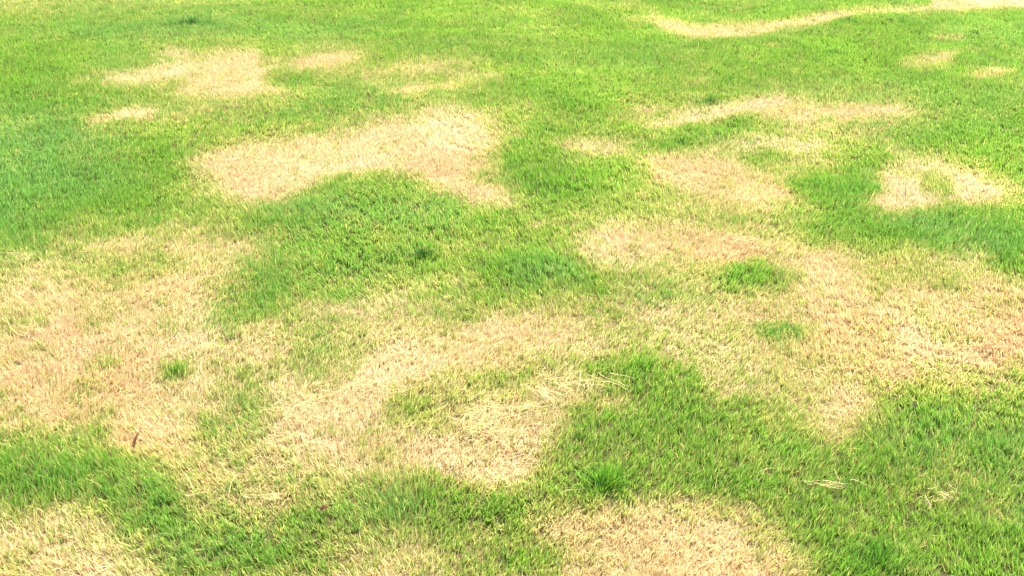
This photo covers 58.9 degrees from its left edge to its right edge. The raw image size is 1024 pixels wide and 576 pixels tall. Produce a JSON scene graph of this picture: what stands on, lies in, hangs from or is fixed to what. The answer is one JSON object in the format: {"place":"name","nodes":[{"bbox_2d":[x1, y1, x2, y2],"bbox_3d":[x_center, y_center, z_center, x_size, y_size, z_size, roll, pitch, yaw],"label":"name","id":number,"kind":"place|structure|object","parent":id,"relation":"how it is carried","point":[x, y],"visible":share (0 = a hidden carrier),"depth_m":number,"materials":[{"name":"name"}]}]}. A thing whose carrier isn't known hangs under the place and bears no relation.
{"place":"outdoors","nodes":[
{"label":"outdoors","id":0,"kind":"place"},
{"bbox_2d":[0,0,1023,575],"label":"grass","id":1,"kind":"structure","parent":0,"point":[992,228],"depth_m":3.83,"materials":[{"name":"green plant"}]},
{"bbox_2d":[0,0,1023,575],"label":"ground","id":2,"kind":"structure","parent":0,"point":[566,568],"depth_m":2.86,"materials":[{"name":"green plant"}]},
{"bbox_2d":[2,248,34,263],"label":"straw clump","id":3,"kind":"object","parent":2,"relation":"on","point":[21,255],"visible":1,"depth_m":3.52,"materials":[{"name":"beige plant"}]},
{"bbox_2d":[0,508,128,575],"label":"dead grass patch","id":4,"kind":"object","parent":2,"relation":"on","point":[54,528],"visible":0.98,"depth_m":2.19,"materials":[{"name":"beige plant"}]},
{"bbox_2d":[80,420,114,440],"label":"grass tuft","id":5,"kind":"object","parent":2,"relation":"on","point":[98,430],"visible":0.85,"depth_m":2.59,"materials":[{"name":"green plant"}]},
{"bbox_2d":[80,106,156,123],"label":"dead grass patch","id":6,"kind":"object","parent":2,"relation":"on","point":[126,112],"visible":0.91,"depth_m":5.17,"materials":[{"name":"beige plant"}]},
{"bbox_2d":[0,263,303,460],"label":"dead grass patch","id":7,"kind":"object","parent":2,"relation":"on","point":[52,368],"visible":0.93,"depth_m":2.91,"materials":[{"name":"beige plant"}]},
{"bbox_2d":[132,431,139,447],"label":"dry leaf","id":8,"kind":"object","parent":7,"relation":"on","point":[134,440],"visible":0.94,"depth_m":2.54,"materials":[{"name":"brown plant"}]},
{"bbox_2d":[142,361,191,379],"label":"grass tuft","id":9,"kind":"object","parent":2,"relation":"on","point":[174,370],"visible":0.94,"depth_m":2.87,"materials":[{"name":"green plant"}]},
{"bbox_2d":[82,226,267,271],"bbox_3d":[-1.367,-0.171,3.638,0.767,0.061,0.362,5,29,9],"label":"dead grass patch","id":10,"kind":"object","parent":2,"relation":"on","point":[172,246],"visible":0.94,"depth_m":3.64,"materials":[{"name":"beige plant"}]},
{"bbox_2d":[99,47,284,97],"bbox_3d":[-2.091,-1.376,5.866,1.087,0.057,1.254,-11,30,-19],"label":"dead grass patch","id":11,"kind":"object","parent":2,"relation":"on","point":[250,72],"visible":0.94,"depth_m":5.92,"materials":[{"name":"beige plant"}]},
{"bbox_2d":[161,15,226,27],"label":"grass tuft","id":12,"kind":"object","parent":2,"relation":"on","point":[191,21],"visible":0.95,"depth_m":7.21,"materials":[{"name":"green plant"}]},
{"bbox_2d":[185,473,289,499],"bbox_3d":[-0.714,0.517,2.362,0.298,0.021,0.102,0,28,0],"label":"straw clump","id":13,"kind":"object","parent":2,"relation":"on","point":[244,496],"visible":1,"depth_m":2.33,"materials":[{"name":"beige plant"}]},
{"bbox_2d":[287,51,356,70],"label":"dead grass patch","id":14,"kind":"object","parent":2,"relation":"on","point":[332,57],"visible":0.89,"depth_m":6.22,"materials":[{"name":"beige plant"}]},
{"bbox_2d":[263,372,420,444],"bbox_3d":[-0.497,0.337,2.684,0.494,0.034,0.299,-11,30,-19],"label":"straw clump","id":15,"kind":"object","parent":2,"relation":"on","point":[332,400],"visible":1,"depth_m":2.70,"materials":[{"name":"beige plant"}]},
{"bbox_2d":[193,106,513,210],"bbox_3d":[-0.811,-0.695,4.597,1.643,0.077,1.511,0,28,0],"label":"dead grass patch","id":16,"kind":"object","parent":2,"relation":"on","point":[303,172],"visible":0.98,"depth_m":4.55,"materials":[{"name":"beige plant"}]},
{"bbox_2d":[382,249,406,262],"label":"grass tuft","id":17,"kind":"object","parent":2,"relation":"on","point":[392,256],"visible":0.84,"depth_m":3.56,"materials":[{"name":"green plant"}]},
{"bbox_2d":[250,308,588,462],"bbox_3d":[-0.264,0.259,2.848,1.224,0.057,0.414,-22,35,-35],"label":"dead grass patch","id":18,"kind":"object","parent":2,"relation":"on","point":[459,336],"visible":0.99,"depth_m":2.85,"materials":[{"name":"beige plant"}]},
{"bbox_2d":[403,246,441,261],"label":"grass tuft","id":19,"kind":"object","parent":2,"relation":"on","point":[422,253],"visible":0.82,"depth_m":3.56,"materials":[{"name":"green plant"}]},
{"bbox_2d":[396,81,452,94],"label":"dead grass patch","id":20,"kind":"object","parent":2,"relation":"on","point":[416,87],"visible":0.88,"depth_m":5.64,"materials":[{"name":"beige plant"}]},
{"bbox_2d":[406,390,540,450],"bbox_3d":[-0.099,0.388,2.601,0.314,0.033,0.327,19,34,31],"label":"straw clump","id":21,"kind":"object","parent":2,"relation":"on","point":[483,419],"visible":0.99,"depth_m":2.62,"materials":[{"name":"beige plant"}]},
{"bbox_2d":[399,373,632,492],"bbox_3d":[0.022,0.381,2.621,0.410,0.063,0.676,20,34,33],"label":"dead grass patch","id":22,"kind":"object","parent":2,"relation":"on","point":[489,433],"visible":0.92,"depth_m":2.58,"materials":[{"name":"beige plant"}]},
{"bbox_2d":[503,168,540,179],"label":"grass tuft","id":23,"kind":"object","parent":2,"relation":"on","point":[526,173],"visible":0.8,"depth_m":4.28,"materials":[{"name":"green plant"}]},
{"bbox_2d":[502,256,542,269],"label":"grass tuft","id":24,"kind":"object","parent":2,"relation":"on","point":[521,261],"visible":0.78,"depth_m":3.49,"materials":[{"name":"green plant"}]},
{"bbox_2d":[506,384,576,416],"bbox_3d":[0.093,0.329,2.701,0.225,0.033,0.153,0,28,0],"label":"straw clump","id":25,"kind":"object","parent":2,"relation":"on","point":[546,393],"visible":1,"depth_m":2.70,"materials":[{"name":"beige plant"}]},
{"bbox_2d":[523,370,634,395],"bbox_3d":[0.198,0.292,2.765,0.354,0.034,0.119,-4,29,-6],"label":"straw clump","id":26,"kind":"object","parent":2,"relation":"on","point":[581,380],"visible":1,"depth_m":2.77,"materials":[{"name":"beige plant"}]},
{"bbox_2d":[551,136,626,158],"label":"dead grass patch","id":27,"kind":"object","parent":2,"relation":"on","point":[591,145],"visible":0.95,"depth_m":4.69,"materials":[{"name":"beige plant"}]},
{"bbox_2d":[566,460,647,509],"bbox_3d":[0.242,0.501,2.380,0.202,0.070,0.186,25,37,38],"label":"grass tuft","id":28,"kind":"object","parent":2,"relation":"on","point":[607,479],"visible":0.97,"depth_m":2.38,"materials":[{"name":"green plant"}]},
{"bbox_2d":[533,497,811,575],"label":"dead grass patch","id":29,"kind":"object","parent":2,"relation":"on","point":[674,553],"visible":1,"depth_m":2.21,"materials":[{"name":"beige plant"}]},
{"bbox_2d":[575,219,777,266],"bbox_3d":[0.647,-0.187,3.633,0.845,0.054,0.482,0,28,0],"label":"dead grass patch","id":30,"kind":"object","parent":2,"relation":"on","point":[707,252],"visible":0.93,"depth_m":3.62,"materials":[{"name":"beige plant"}]},
{"bbox_2d":[659,136,700,146],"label":"grass tuft","id":31,"kind":"object","parent":2,"relation":"on","point":[681,140],"visible":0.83,"depth_m":4.73,"materials":[{"name":"green plant"}]},
{"bbox_2d":[688,95,722,106],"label":"grass tuft","id":32,"kind":"object","parent":2,"relation":"on","point":[708,99],"visible":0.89,"depth_m":5.37,"materials":[{"name":"green plant"}]},
{"bbox_2d":[647,148,789,209],"bbox_3d":[0.968,-0.531,4.295,0.575,0.062,0.878,-22,35,-35],"label":"dead grass patch","id":33,"kind":"object","parent":2,"relation":"on","point":[728,167],"visible":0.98,"depth_m":4.29,"materials":[{"name":"beige plant"}]},
{"bbox_2d":[699,231,777,247],"bbox_3d":[0.901,-0.193,3.626,0.235,0.028,0.233,-19,34,-32],"label":"straw clump","id":34,"kind":"object","parent":2,"relation":"on","point":[741,239],"visible":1,"depth_m":3.63,"materials":[{"name":"beige plant"}]},
{"bbox_2d":[647,92,904,126],"bbox_3d":[1.520,-1.052,5.275,1.551,0.057,0.679,0,28,0],"label":"dead grass patch","id":35,"kind":"object","parent":2,"relation":"on","point":[810,113],"visible":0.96,"depth_m":5.25,"materials":[{"name":"beige plant"}]},
{"bbox_2d":[776,321,798,331],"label":"grass tuft","id":36,"kind":"object","parent":2,"relation":"on","point":[786,326],"visible":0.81,"depth_m":3.08,"materials":[{"name":"green plant"}]},
{"bbox_2d":[819,48,851,55],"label":"grass tuft","id":37,"kind":"object","parent":2,"relation":"on","point":[835,50],"visible":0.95,"depth_m":6.39,"materials":[{"name":"green plant"}]},
{"bbox_2d":[804,470,868,488],"bbox_3d":[0.849,0.508,2.389,0.173,0.030,0.056,0,28,0],"label":"straw clump","id":38,"kind":"object","parent":2,"relation":"on","point":[831,482],"visible":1,"depth_m":2.38,"materials":[{"name":"beige plant"}]},
{"bbox_2d":[652,0,1023,38],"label":"dead grass patch","id":39,"kind":"object","parent":2,"relation":"on","point":[941,3],"visible":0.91,"depth_m":7.39,"materials":[{"name":"beige plant"}]},
{"bbox_2d":[825,449,858,475],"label":"grass tuft","id":40,"kind":"object","parent":2,"relation":"on","point":[841,461],"visible":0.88,"depth_m":2.47,"materials":[{"name":"green plant"}]},
{"bbox_2d":[840,15,855,22],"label":"grass tuft","id":41,"kind":"object","parent":2,"relation":"on","point":[848,18],"visible":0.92,"depth_m":7.31,"materials":[{"name":"green plant"}]},
{"bbox_2d":[816,533,940,575],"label":"grass tuft","id":42,"kind":"object","parent":2,"relation":"on","point":[884,554],"visible":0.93,"depth_m":2.14,"materials":[{"name":"green plant"}]},
{"bbox_2d":[767,237,1023,382],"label":"dead grass patch","id":43,"kind":"object","parent":2,"relation":"on","point":[839,331],"visible":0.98,"depth_m":3.13,"materials":[{"name":"beige plant"}]},
{"bbox_2d":[866,168,941,214],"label":"dead grass patch","id":44,"kind":"object","parent":2,"relation":"on","point":[901,193],"visible":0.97,"depth_m":4.10,"materials":[{"name":"beige plant"}]},
{"bbox_2d":[925,484,961,505],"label":"straw clump","id":45,"kind":"object","parent":2,"relation":"on","point":[943,493],"visible":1,"depth_m":2.35,"materials":[{"name":"beige plant"}]},
{"bbox_2d":[901,153,1006,206],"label":"dead grass patch","id":46,"kind":"object","parent":2,"relation":"on","point":[994,192],"visible":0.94,"depth_m":4.23,"materials":[{"name":"beige plant"}]}
]}

